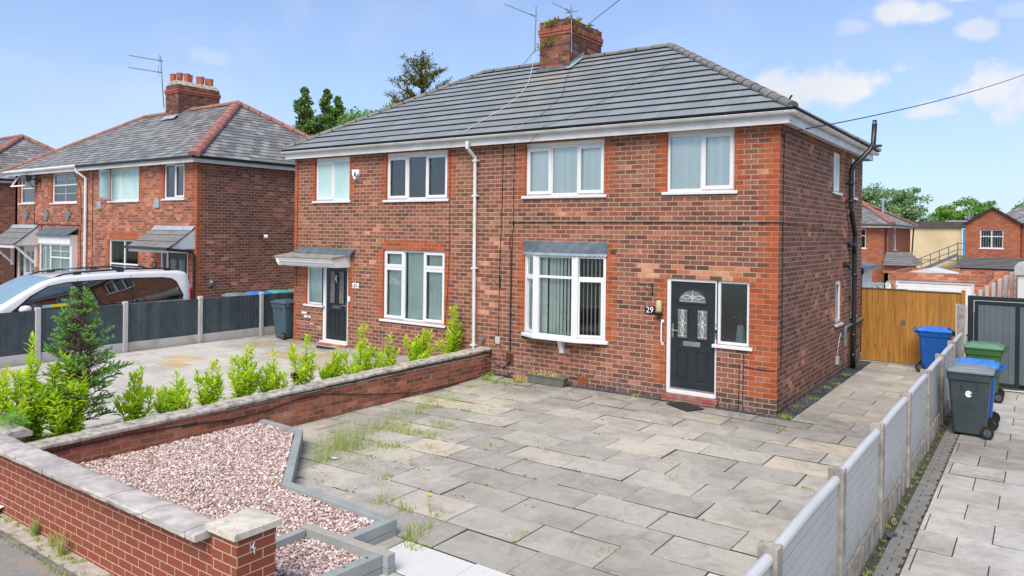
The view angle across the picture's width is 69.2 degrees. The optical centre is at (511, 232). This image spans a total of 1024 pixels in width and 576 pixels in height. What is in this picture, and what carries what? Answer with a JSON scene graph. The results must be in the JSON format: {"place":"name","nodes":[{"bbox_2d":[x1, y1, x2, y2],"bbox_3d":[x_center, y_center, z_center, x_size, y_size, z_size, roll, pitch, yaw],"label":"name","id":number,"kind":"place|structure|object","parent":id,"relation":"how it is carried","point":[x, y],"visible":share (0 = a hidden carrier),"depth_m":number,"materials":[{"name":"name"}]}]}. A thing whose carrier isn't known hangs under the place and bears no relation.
{"place":"outdoors","nodes":[
{"label":"outdoors","id":0,"kind":"place"},
{"bbox_2d":[0,537,62,575],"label":"pavement","id":1,"kind":"structure","parent":0,"point":[14,561],"depth_m":6.80,"materials":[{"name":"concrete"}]},
{"bbox_2d":[0,512,113,575],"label":"verge","id":2,"kind":"structure","parent":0,"point":[88,567],"depth_m":7.06,"materials":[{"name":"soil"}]},
{"bbox_2d":[0,433,282,575],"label":"front garden wall","id":3,"kind":"structure","parent":2,"relation":"on","point":[114,527],"depth_m":6.47,"materials":[{"name":"red brick"}]},
{"bbox_2d":[0,264,192,312],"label":"people carrier","id":4,"kind":"object","parent":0,"point":[50,289],"visible":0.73,"depth_m":17.69,"materials":[{"name":"silver metal"}]},
{"bbox_2d":[24,283,72,310],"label":"front door window","id":5,"kind":"structure","parent":4,"relation":"in","point":[53,294],"depth_m":16.74,"materials":[{"name":"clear glass"}]},
{"bbox_2d":[82,279,132,305],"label":"sliding door window","id":6,"kind":"structure","parent":4,"relation":"in","point":[119,290],"depth_m":17.77,"materials":[{"name":"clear glass"}]},
{"bbox_2d":[132,278,181,301],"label":"rear side window","id":7,"kind":"structure","parent":4,"relation":"in","point":[144,289],"depth_m":18.66,"materials":[{"name":"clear glass"}]},
{"bbox_2d":[0,335,408,435],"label":"forecourt","id":8,"kind":"structure","parent":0,"point":[161,365],"depth_m":15.86,"materials":[{"name":"grey concrete"}]},
{"bbox_2d":[270,299,294,339],"bbox_3d":[-5.978,2.273,19.709,0.702,1.034,0.582,1,0,36],"label":"wheelie bin","id":9,"kind":"object","parent":8,"relation":"on","point":[283,310],"visible":0.65,"depth_m":19.53,"materials":[{"name":"grey plastic"}]},
{"bbox_2d":[79,422,374,536],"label":"gravel","id":10,"kind":"structure","parent":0,"point":[144,471],"depth_m":8.60,"materials":[{"name":"pink gravel"}]},
{"bbox_2d":[221,292,250,296],"bbox_3d":[-7.538,2.193,20.248,0.702,1.133,0.582,1,0,36],"label":"wheelie bin","id":11,"kind":"object","parent":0,"point":[233,294],"visible":0.24,"depth_m":20.07,"materials":[{"name":"grey plastic"}]},
{"bbox_2d":[44,360,445,438],"bbox_3d":[-3.691,2.752,12.694,1.200,0.100,8.800,1,0,36],"label":"planting bed","id":12,"kind":"object","parent":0,"point":[105,424],"visible":0.02,"depth_m":10.66,"materials":[{"name":"soil"}]},
{"bbox_2d":[0,364,31,437],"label":"laurel shrub","id":13,"kind":"object","parent":12,"relation":"on","point":[7,405],"visible":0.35,"depth_m":9.11,"materials":[{"name":"green plant"}]},
{"bbox_2d":[8,330,50,441],"bbox_3d":[-6.125,1.990,9.371,0.593,1.526,0.521,1,0,36],"label":"laurel shrub","id":14,"kind":"object","parent":12,"relation":"on","point":[22,386],"visible":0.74,"depth_m":9.30,"materials":[{"name":"green plant"}]},
{"bbox_2d":[35,349,92,436],"bbox_3d":[-5.780,2.123,9.564,0.675,1.268,0.701,1,0,36],"label":"laurel shrub","id":15,"kind":"object","parent":12,"relation":"on","point":[57,412],"visible":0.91,"depth_m":9.49,"materials":[{"name":"green plant"}]},
{"bbox_2d":[39,286,133,423],"bbox_3d":[-5.705,1.722,9.935,1.221,2.060,1.236,1,0,36],"label":"conifer tree","id":16,"kind":"object","parent":12,"relation":"on","point":[73,326],"visible":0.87,"depth_m":9.87,"materials":[{"name":"green plant"}]},
{"bbox_2d":[112,365,157,421],"bbox_3d":[-5.320,2.310,10.481,0.600,0.903,0.521,1,0,36],"label":"laurel shrub","id":17,"kind":"object","parent":12,"relation":"on","point":[134,408],"visible":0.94,"depth_m":10.44,"materials":[{"name":"green plant"}]},
{"bbox_2d":[153,368,196,413],"bbox_3d":[-4.939,2.365,10.902,0.597,0.806,0.600,1,0,-13],"label":"laurel shrub","id":18,"kind":"object","parent":12,"relation":"on","point":[176,402],"visible":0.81,"depth_m":10.82,"materials":[{"name":"green plant"}]},
{"bbox_2d":[192,359,225,405],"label":"laurel shrub","id":19,"kind":"object","parent":12,"relation":"on","point":[210,397],"visible":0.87,"depth_m":11.28,"materials":[{"name":"green plant"}]},
{"bbox_2d":[226,341,260,398],"bbox_3d":[-4.255,2.247,11.876,0.695,1.051,0.526,1,0,36],"label":"laurel shrub","id":20,"kind":"object","parent":12,"relation":"on","point":[247,385],"visible":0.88,"depth_m":11.81,"materials":[{"name":"green plant"}]},
{"bbox_2d":[255,348,290,392],"bbox_3d":[-3.988,2.327,12.217,0.590,0.901,0.638,1,0,36],"label":"laurel shrub","id":21,"kind":"object","parent":12,"relation":"on","point":[273,379],"visible":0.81,"depth_m":12.16,"materials":[{"name":"green plant"}]},
{"bbox_2d":[286,333,318,385],"bbox_3d":[-3.632,2.240,12.792,0.596,1.076,0.519,1,0,36],"label":"laurel shrub","id":22,"kind":"object","parent":12,"relation":"on","point":[306,368],"visible":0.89,"depth_m":12.74,"materials":[{"name":"green plant"}]},
{"bbox_2d":[317,347,342,379],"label":"laurel shrub","id":23,"kind":"object","parent":12,"relation":"on","point":[331,370],"visible":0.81,"depth_m":13.21,"materials":[{"name":"green plant"}]},
{"bbox_2d":[333,323,383,374],"bbox_3d":[-2.850,2.228,13.752,0.820,1.124,0.829,1,0,36],"label":"laurel shrub","id":24,"kind":"object","parent":12,"relation":"on","point":[363,361],"visible":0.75,"depth_m":13.75,"materials":[{"name":"green plant"}]},
{"bbox_2d":[371,332,399,367],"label":"laurel shrub","id":25,"kind":"object","parent":12,"relation":"on","point":[391,360],"visible":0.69,"depth_m":14.29,"materials":[{"name":"green plant"}]},
{"bbox_2d":[401,328,438,360],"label":"laurel shrub","id":26,"kind":"object","parent":12,"relation":"on","point":[417,351],"visible":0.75,"depth_m":15.06,"materials":[{"name":"green plant"}]},
{"bbox_2d":[437,304,462,359],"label":"laurel shrub","id":27,"kind":"object","parent":12,"relation":"on","point":[452,343],"visible":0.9,"depth_m":15.94,"materials":[{"name":"green plant"}]},
{"bbox_2d":[276,536,361,575],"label":"gravel","id":28,"kind":"structure","parent":0,"point":[284,569],"depth_m":6.53,"materials":[{"name":"pink gravel"}]},
{"bbox_2d":[300,383,482,464],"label":"grass","id":29,"kind":"structure","parent":0,"point":[335,446],"depth_m":10.29,"materials":[{"name":"green plant"}]},
{"bbox_2d":[0,0,1023,220],"label":"sky","id":30,"kind":"structure","parent":0,"point":[66,77],"materials":[{"name":"blue"}]},
{"bbox_2d":[282,375,869,575],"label":"driveway","id":31,"kind":"structure","parent":0,"point":[659,529],"depth_m":9.01,"materials":[{"name":"grey stone"}]},
{"bbox_2d":[259,419,299,443],"bbox_3d":[-3.381,2.904,10.780,0.881,0.250,0.090,1,0,38],"label":"timber sleeper","id":32,"kind":"object","parent":31,"relation":"on","point":[280,425],"visible":0.24,"depth_m":10.72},
{"bbox_2d":[276,528,305,549],"bbox_3d":[-2.291,2.893,6.539,0.085,0.213,1.125,1,0,34],"label":"timber sleeper","id":33,"kind":"object","parent":31,"relation":"on","point":[291,537],"visible":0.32,"depth_m":6.85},
{"bbox_2d":[282,429,302,482],"bbox_3d":[-2.765,2.906,9.408,0.100,0.246,2.231,1,0,-12],"label":"timber sleeper","id":34,"kind":"object","parent":31,"relation":"on","point":[292,463],"visible":0.62,"depth_m":9.28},
{"bbox_2d":[281,481,388,521],"bbox_3d":[-1.889,2.892,7.795,1.641,0.201,0.100,1,0,38],"label":"timber sleeper","id":35,"kind":"object","parent":31,"relation":"on","point":[362,512],"visible":0.32,"depth_m":7.72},
{"bbox_2d":[301,524,394,575],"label":"timber sleeper","id":36,"kind":"object","parent":31,"relation":"on","point":[338,541],"visible":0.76,"depth_m":6.69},
{"bbox_2d":[319,552,381,575],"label":"timber sleeper","id":37,"kind":"object","parent":31,"relation":"on","point":[369,565],"visible":1,"depth_m":6.29,"materials":[{"name":"wood"}]},
{"bbox_2d":[346,517,396,545],"bbox_3d":[-1.334,2.898,7.072,0.100,0.205,0.571,1,0,37],"label":"timber sleeper","id":38,"kind":"object","parent":31,"relation":"on","point":[376,533],"visible":0.59,"depth_m":7.07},
{"bbox_2d":[526,367,569,386],"bbox_3d":[0.688,2.823,14.584,0.904,0.298,0.279,1,0,36],"label":"plant trough","id":39,"kind":"object","parent":31,"relation":"on","point":[541,377],"visible":1,"depth_m":14.53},
{"bbox_2d":[298,371,848,557],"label":"weeds","id":40,"kind":"object","parent":31,"relation":"on","point":[486,377],"visible":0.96,"depth_m":10.73,"materials":[{"name":"green plant"}]},
{"bbox_2d":[666,402,703,410],"bbox_3d":[2.992,2.987,12.801,0.378,0.016,0.621,1,0,-21],"label":"doormat","id":41,"kind":"object","parent":31,"relation":"on","point":[685,406],"visible":1,"depth_m":12.75,"materials":[{"name":"black rubber"}]},
{"bbox_2d":[444,361,950,575],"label":"driveway joint bed","id":42,"kind":"object","parent":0,"point":[899,505],"visible":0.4,"depth_m":8.53,"materials":[{"name":"grey concrete"}]},
{"bbox_2d":[493,372,776,418],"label":"pebbles","id":43,"kind":"object","parent":42,"relation":"on","point":[660,399],"visible":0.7,"depth_m":13.53,"materials":[{"name":"grey gravel"}]},
{"bbox_2d":[773,360,869,420],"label":"pebbles","id":44,"kind":"object","parent":42,"relation":"on","point":[817,393],"visible":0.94,"depth_m":14.12,"materials":[{"name":"grey gravel"}]},
{"bbox_2d":[791,362,919,432],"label":"side path","id":45,"kind":"structure","parent":0,"point":[864,398],"depth_m":13.61,"materials":[{"name":"grey stone"}]},
{"bbox_2d":[860,360,914,365],"bbox_3d":[9.232,3.060,17.177,2.200,0.001,0.160,1,0,36],"label":"gate threshold","id":46,"kind":"object","parent":45,"relation":"on","point":[887,362],"visible":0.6,"depth_m":17.50,"materials":[{"name":"concrete"}]},
{"bbox_2d":[861,287,965,364],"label":"wooden gate","id":47,"kind":"structure","parent":46,"relation":"on","point":[892,319],"depth_m":17.34,"materials":[{"name":"brown wood"}]},
{"bbox_2d":[912,325,954,371],"bbox_3d":[9.373,2.574,16.465,0.856,0.998,0.582,1,0,36],"label":"wheelie bin","id":48,"kind":"object","parent":45,"relation":"on","point":[933,340],"visible":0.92,"depth_m":16.32,"materials":[{"name":"blue plastic"}]},
{"bbox_2d":[860,260,880,351],"bbox_3d":[8.710,1.609,20.673,2.450,2.900,2.500,1,0,36],"label":"timber lean to","id":49,"kind":"object","parent":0,"point":[867,267],"visible":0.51,"depth_m":20.16,"materials":[{"name":"white wood"}]},
{"bbox_2d":[861,198,922,282],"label":"back house","id":50,"kind":"structure","parent":0,"point":[886,240],"depth_m":44.29,"materials":[{"name":"orange brick"}]},
{"bbox_2d":[860,334,966,364],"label":"back yard","id":51,"kind":"structure","parent":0,"point":[899,363],"depth_m":18.01,"materials":[{"name":"grey concrete"}]},
{"bbox_2d":[910,211,972,268],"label":"cream building","id":52,"kind":"structure","parent":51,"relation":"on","point":[930,237],"depth_m":61.43,"materials":[{"name":"beige paint"}]},
{"bbox_2d":[918,242,964,268],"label":"metal staircase","id":53,"kind":"structure","parent":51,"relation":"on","point":[943,260],"depth_m":59.86,"materials":[{"name":"grey metal"}]},
{"bbox_2d":[972,272,1017,340],"bbox_3d":[13.494,2.028,20.541,3.813,2.180,0.166,1,0,-38],"label":"concrete panel fence","id":54,"kind":"object","parent":51,"relation":"on","point":[987,290],"visible":0.3,"depth_m":20.67,"materials":[{"name":"grey concrete"}]},
{"bbox_2d":[866,392,1017,575],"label":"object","id":55,"kind":"object","parent":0,"point":[885,544],"depth_m":8.23,"materials":[{"name":"grey concrete"}]},
{"bbox_2d":[860,412,950,575],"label":"rubble","id":56,"kind":"object","parent":55,"relation":"on","point":[872,556],"visible":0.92,"depth_m":8.21,"materials":[{"name":"grey gravel"}]},
{"bbox_2d":[861,408,951,575],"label":"grass","id":57,"kind":"structure","parent":55,"relation":"on","point":[913,477],"depth_m":8.47,"materials":[{"name":"green plant"}]},
{"bbox_2d":[872,420,959,575],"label":"block paving edge","id":58,"kind":"object","parent":55,"relation":"on","point":[895,554],"visible":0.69,"depth_m":8.09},
{"bbox_2d":[884,267,1015,333],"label":"brick garage","id":59,"kind":"structure","parent":0,"point":[970,282],"depth_m":23.45,"materials":[{"name":"orange brick"}]},
{"bbox_2d":[898,282,971,333],"bbox_3d":[13.213,2.340,23.256,2.020,1.500,0.030,1,0,36],"label":"roller door","id":60,"kind":"structure","parent":59,"relation":"in","point":[901,285],"depth_m":23.16,"materials":[{"name":"white paint"}]},
{"bbox_2d":[900,391,1023,575],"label":"neighbour driveway","id":61,"kind":"structure","parent":0,"point":[945,526],"depth_m":8.11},
{"bbox_2d":[945,362,1001,439],"bbox_3d":[7.006,2.527,11.273,0.702,1.052,0.582,1,0,36],"label":"wheelie bin","id":62,"kind":"object","parent":61,"relation":"on","point":[969,387],"visible":1,"depth_m":11.11,"materials":[{"name":"grey plastic"}]},
{"bbox_2d":[953,357,1005,429],"bbox_3d":[7.438,2.536,11.824,0.702,1.043,0.582,1,0,36],"label":"wheelie bin","id":63,"kind":"object","parent":61,"relation":"on","point":[993,416],"visible":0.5,"depth_m":11.64,"materials":[{"name":"blue plastic"}]},
{"bbox_2d":[964,341,1009,402],"bbox_3d":[8.761,2.544,13.706,0.702,1.052,0.582,1,0,36],"label":"wheelie bin","id":64,"kind":"object","parent":61,"relation":"on","point":[994,351],"visible":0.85,"depth_m":13.51,"materials":[{"name":"green plastic"}]},
{"bbox_2d":[956,205,1023,270],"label":"back house","id":65,"kind":"structure","parent":0,"point":[994,238],"depth_m":45.77,"materials":[{"name":"orange brick"}]},
{"bbox_2d":[979,230,1002,248],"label":"window","id":66,"kind":"structure","parent":65,"relation":"in","point":[991,236],"depth_m":45.95,"materials":[{"name":"white plastic"}]},
{"bbox_2d":[998,386,1023,392],"bbox_3d":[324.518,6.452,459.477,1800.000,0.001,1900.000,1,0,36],"label":"ground","id":67,"kind":"structure","parent":0,"point":[1018,389],"depth_m":16.19,"materials":[{"name":"grey concrete"}]},
{"bbox_2d":[0,420,32,442],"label":"neighbour front wall","id":68,"kind":"structure","parent":67,"relation":"on","point":[19,432],"depth_m":8.66,"materials":[{"name":"brick"}]},
{"bbox_2d":[0,411,30,429],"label":"juniper shrub","id":69,"kind":"object","parent":68,"relation":"on","point":[12,418],"visible":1,"depth_m":8.83,"materials":[{"name":"green plant"}]},
{"bbox_2d":[0,530,76,575],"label":"stone kerb","id":70,"kind":"structure","parent":67,"relation":"on","point":[34,553],"depth_m":6.97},
{"bbox_2d":[25,346,496,463],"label":"old party wall","id":71,"kind":"structure","parent":67,"relation":"on","point":[295,405],"depth_m":11.50,"materials":[{"name":"brick"}]},
{"bbox_2d":[292,86,317,135],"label":"conifer tree","id":72,"kind":"object","parent":67,"relation":"on","point":[304,111],"visible":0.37,"depth_m":52.84,"materials":[{"name":"green plant"}]},
{"bbox_2d":[306,88,333,134],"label":"conifer tree","id":73,"kind":"object","parent":67,"relation":"on","point":[324,102],"visible":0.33,"depth_m":52.33,"materials":[{"name":"green plant"}]},
{"bbox_2d":[323,95,346,130],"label":"conifer tree","id":74,"kind":"object","parent":67,"relation":"on","point":[331,117],"visible":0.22,"depth_m":51.16,"materials":[{"name":"green plant"}]},
{"bbox_2d":[334,108,360,126],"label":"broadleaf tree","id":75,"kind":"object","parent":67,"relation":"on","point":[343,121],"visible":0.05,"depth_m":48.79,"materials":[{"name":"green plant"}]},
{"bbox_2d":[346,97,404,121],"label":"broadleaf tree","id":76,"kind":"object","parent":67,"relation":"on","point":[364,113],"visible":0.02,"depth_m":48.01,"materials":[{"name":"green plant"}]},
{"bbox_2d":[382,49,451,108],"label":"conifer tree","id":77,"kind":"object","parent":67,"relation":"on","point":[422,80],"visible":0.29,"depth_m":46.08,"materials":[{"name":"green plant"}]},
{"bbox_2d":[273,2,881,415],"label":"semi detached house","id":78,"kind":"structure","parent":67,"relation":"on","point":[669,222],"depth_m":14.93,"materials":[{"name":"brick"}]},
{"bbox_2d":[303,266,324,307],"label":"window","id":79,"kind":"structure","parent":78,"relation":"in","point":[314,293],"depth_m":19.23,"materials":[{"name":"white plastic"}]},
{"bbox_2d":[312,156,350,202],"bbox_3d":[-4.509,-1.327,18.698,1.430,1.145,0.155,1,0,36],"label":"window","id":80,"kind":"structure","parent":78,"relation":"in","point":[333,174],"depth_m":18.70,"materials":[{"name":"white plastic"}]},
{"bbox_2d":[326,268,346,340],"bbox_3d":[-4.397,1.758,18.603,0.770,1.850,0.103,1,0,36],"label":"front door","id":81,"kind":"structure","parent":78,"relation":"in","point":[336,322],"depth_m":18.60,"materials":[{"name":"black"}]},
{"bbox_2d":[379,250,445,327],"bbox_3d":[-2.253,1.249,17.096,2.060,1.695,0.206,1,0,36],"label":"window","id":82,"kind":"structure","parent":78,"relation":"in","point":[418,268],"depth_m":17.17,"materials":[{"name":"white plastic"}]},
{"bbox_2d":[382,149,448,201],"bbox_3d":[-2.173,-1.290,17.057,2.040,1.155,0.206,1,0,36],"label":"window","id":83,"kind":"structure","parent":78,"relation":"in","point":[417,163],"depth_m":17.12,"materials":[{"name":"white plastic"}]},
{"bbox_2d":[521,139,606,198],"bbox_3d":[1.040,-1.252,14.733,1.970,1.125,0.168,1,0,36],"label":"window","id":84,"kind":"structure","parent":78,"relation":"in","point":[568,169],"depth_m":14.77,"materials":[{"name":"white plastic"}]},
{"bbox_2d":[521,240,608,352],"bbox_3d":[0.974,1.268,14.590,2.001,2.215,0.338,1,0,34],"label":"bay window","id":85,"kind":"structure","parent":78,"relation":"in","point":[537,253],"depth_m":14.64,"materials":[{"name":"white plastic"}]},
{"bbox_2d":[670,281,715,391],"bbox_3d":[3.198,1.840,13.168,0.820,1.930,0.099,1,0,36],"label":"front door","id":86,"kind":"structure","parent":78,"relation":"in","point":[692,303],"depth_m":13.17,"materials":[{"name":"black"}]},
{"bbox_2d":[662,127,737,194],"bbox_3d":[3.323,-1.251,13.099,1.385,1.145,0.170,1,0,36],"label":"window","id":87,"kind":"structure","parent":78,"relation":"in","point":[699,161],"depth_m":13.10,"materials":[{"name":"white plastic"}]},
{"bbox_2d":[712,280,752,350],"bbox_3d":[3.794,1.405,12.729,0.700,1.165,0.145,1,0,36],"label":"window","id":88,"kind":"structure","parent":78,"relation":"in","point":[725,344],"depth_m":12.76,"materials":[{"name":"white plastic"}]},
{"bbox_2d":[833,152,842,195],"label":"window","id":89,"kind":"structure","parent":78,"relation":"in","point":[836,156],"depth_m":15.80,"materials":[{"name":"white plastic"}]},
{"bbox_2d":[835,280,843,327],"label":"window","id":90,"kind":"structure","parent":78,"relation":"in","point":[837,312],"depth_m":16.06,"materials":[{"name":"white plastic"}]},
{"bbox_2d":[784,74,1023,132],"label":"overhead wire","id":91,"kind":"object","parent":78,"relation":"attached to","point":[893,111],"visible":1,"depth_m":15.55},
{"bbox_2d":[743,303,966,575],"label":"grey panel fence","id":92,"kind":"object","parent":67,"relation":"on","point":[836,525],"visible":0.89,"depth_m":6.89,"materials":[{"name":"concrete"}]},
{"bbox_2d":[967,295,1023,387],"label":"grey gate","id":93,"kind":"structure","parent":92,"relation":"attached to","point":[1000,320],"depth_m":14.51,"materials":[{"name":"black metal"}]},
{"bbox_2d":[862,188,879,204],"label":"broadleaf tree","id":94,"kind":"object","parent":67,"relation":"on","point":[865,195],"visible":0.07,"depth_m":75.37,"materials":[{"name":"green plant"}]},
{"bbox_2d":[862,182,911,220],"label":"broadleaf tree","id":95,"kind":"object","parent":67,"relation":"on","point":[887,195],"visible":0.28,"depth_m":74.48,"materials":[{"name":"green plant"}]},
{"bbox_2d":[885,186,933,220],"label":"broadleaf tree","id":96,"kind":"object","parent":67,"relation":"on","point":[909,210],"visible":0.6,"depth_m":72.54,"materials":[{"name":"green plant"}]},
{"bbox_2d":[928,203,969,220],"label":"broadleaf tree","id":97,"kind":"object","parent":67,"relation":"on","point":[944,213],"visible":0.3,"depth_m":81.26,"materials":[{"name":"green plant"}]},
{"bbox_2d":[947,196,1001,220],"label":"broadleaf tree","id":98,"kind":"object","parent":67,"relation":"on","point":[975,209],"visible":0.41,"depth_m":78.24,"materials":[{"name":"green plant"}]},
{"bbox_2d":[1014,261,1023,297],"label":"concrete garage","id":99,"kind":"structure","parent":0,"point":[1019,269],"depth_m":17.76,"materials":[{"name":"white concrete"}]},
{"label":"far left joint bed","id":100,"kind":"structure","parent":0,"visible":0},
{"bbox_2d":[2,249,14,283],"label":"brown side gate","id":101,"kind":"structure","parent":100,"relation":"on","point":[8,271],"depth_m":31.42,"materials":[{"name":"wood"}]},
{"bbox_2d":[0,134,54,284],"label":"semi detached house","id":102,"kind":"structure","parent":100,"relation":"on","point":[16,149],"depth_m":35.10,"materials":[{"name":"brick"}]},
{"bbox_2d":[0,54,309,298],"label":"semi detached house","id":103,"kind":"structure","parent":100,"relation":"on","point":[195,182],"depth_m":24.68,"materials":[{"name":"brick"}]},
{"bbox_2d":[10,175,34,204],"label":"window","id":104,"kind":"structure","parent":103,"relation":"in","point":[22,185],"depth_m":29.13,"materials":[{"name":"white plastic"}]},
{"bbox_2d":[25,246,34,274],"bbox_3d":[-18.700,1.520,28.882,0.980,1.980,0.061,1,0,36],"label":"front door","id":105,"kind":"structure","parent":103,"relation":"in","point":[29,266],"depth_m":28.92,"materials":[{"name":"white glass"}]},
{"bbox_2d":[40,243,70,272],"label":"bay window","id":106,"kind":"structure","parent":103,"relation":"in","point":[52,256],"depth_m":27.23,"materials":[{"name":"white plastic"}]},
{"bbox_2d":[49,172,77,203],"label":"window","id":107,"kind":"structure","parent":103,"relation":"in","point":[54,175],"depth_m":27.39,"materials":[{"name":"white plastic"}]},
{"bbox_2d":[99,167,139,202],"bbox_3d":[-13.021,-1.596,24.481,2.050,1.155,0.662,1,0,36],"label":"window","id":108,"kind":"structure","parent":103,"relation":"in","point":[124,181],"depth_m":24.77,"materials":[{"name":"white plastic"}]},
{"bbox_2d":[110,239,137,268],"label":"window","id":109,"kind":"structure","parent":103,"relation":"in","point":[115,261],"depth_m":25.14,"materials":[{"name":"white plastic"}]},
{"bbox_2d":[161,163,184,200],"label":"window","id":110,"kind":"structure","parent":103,"relation":"in","point":[179,168],"depth_m":22.92,"materials":[{"name":"white plastic"}]},
{"bbox_2d":[169,253,186,273],"bbox_3d":[-10.275,1.618,22.845,1.010,2.010,0.070,1,0,36],"label":"front door","id":111,"kind":"structure","parent":103,"relation":"in","point":[177,261],"depth_m":22.80,"materials":[{"name":"black"}]},
{"label":"left forecourt bed","id":112,"kind":"structure","parent":0,"visible":0},
{"bbox_2d":[0,292,293,367],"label":"charcoal board fence","id":113,"kind":"object","parent":112,"relation":"on","point":[153,325],"visible":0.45,"depth_m":17.75,"materials":[{"name":"wood"}]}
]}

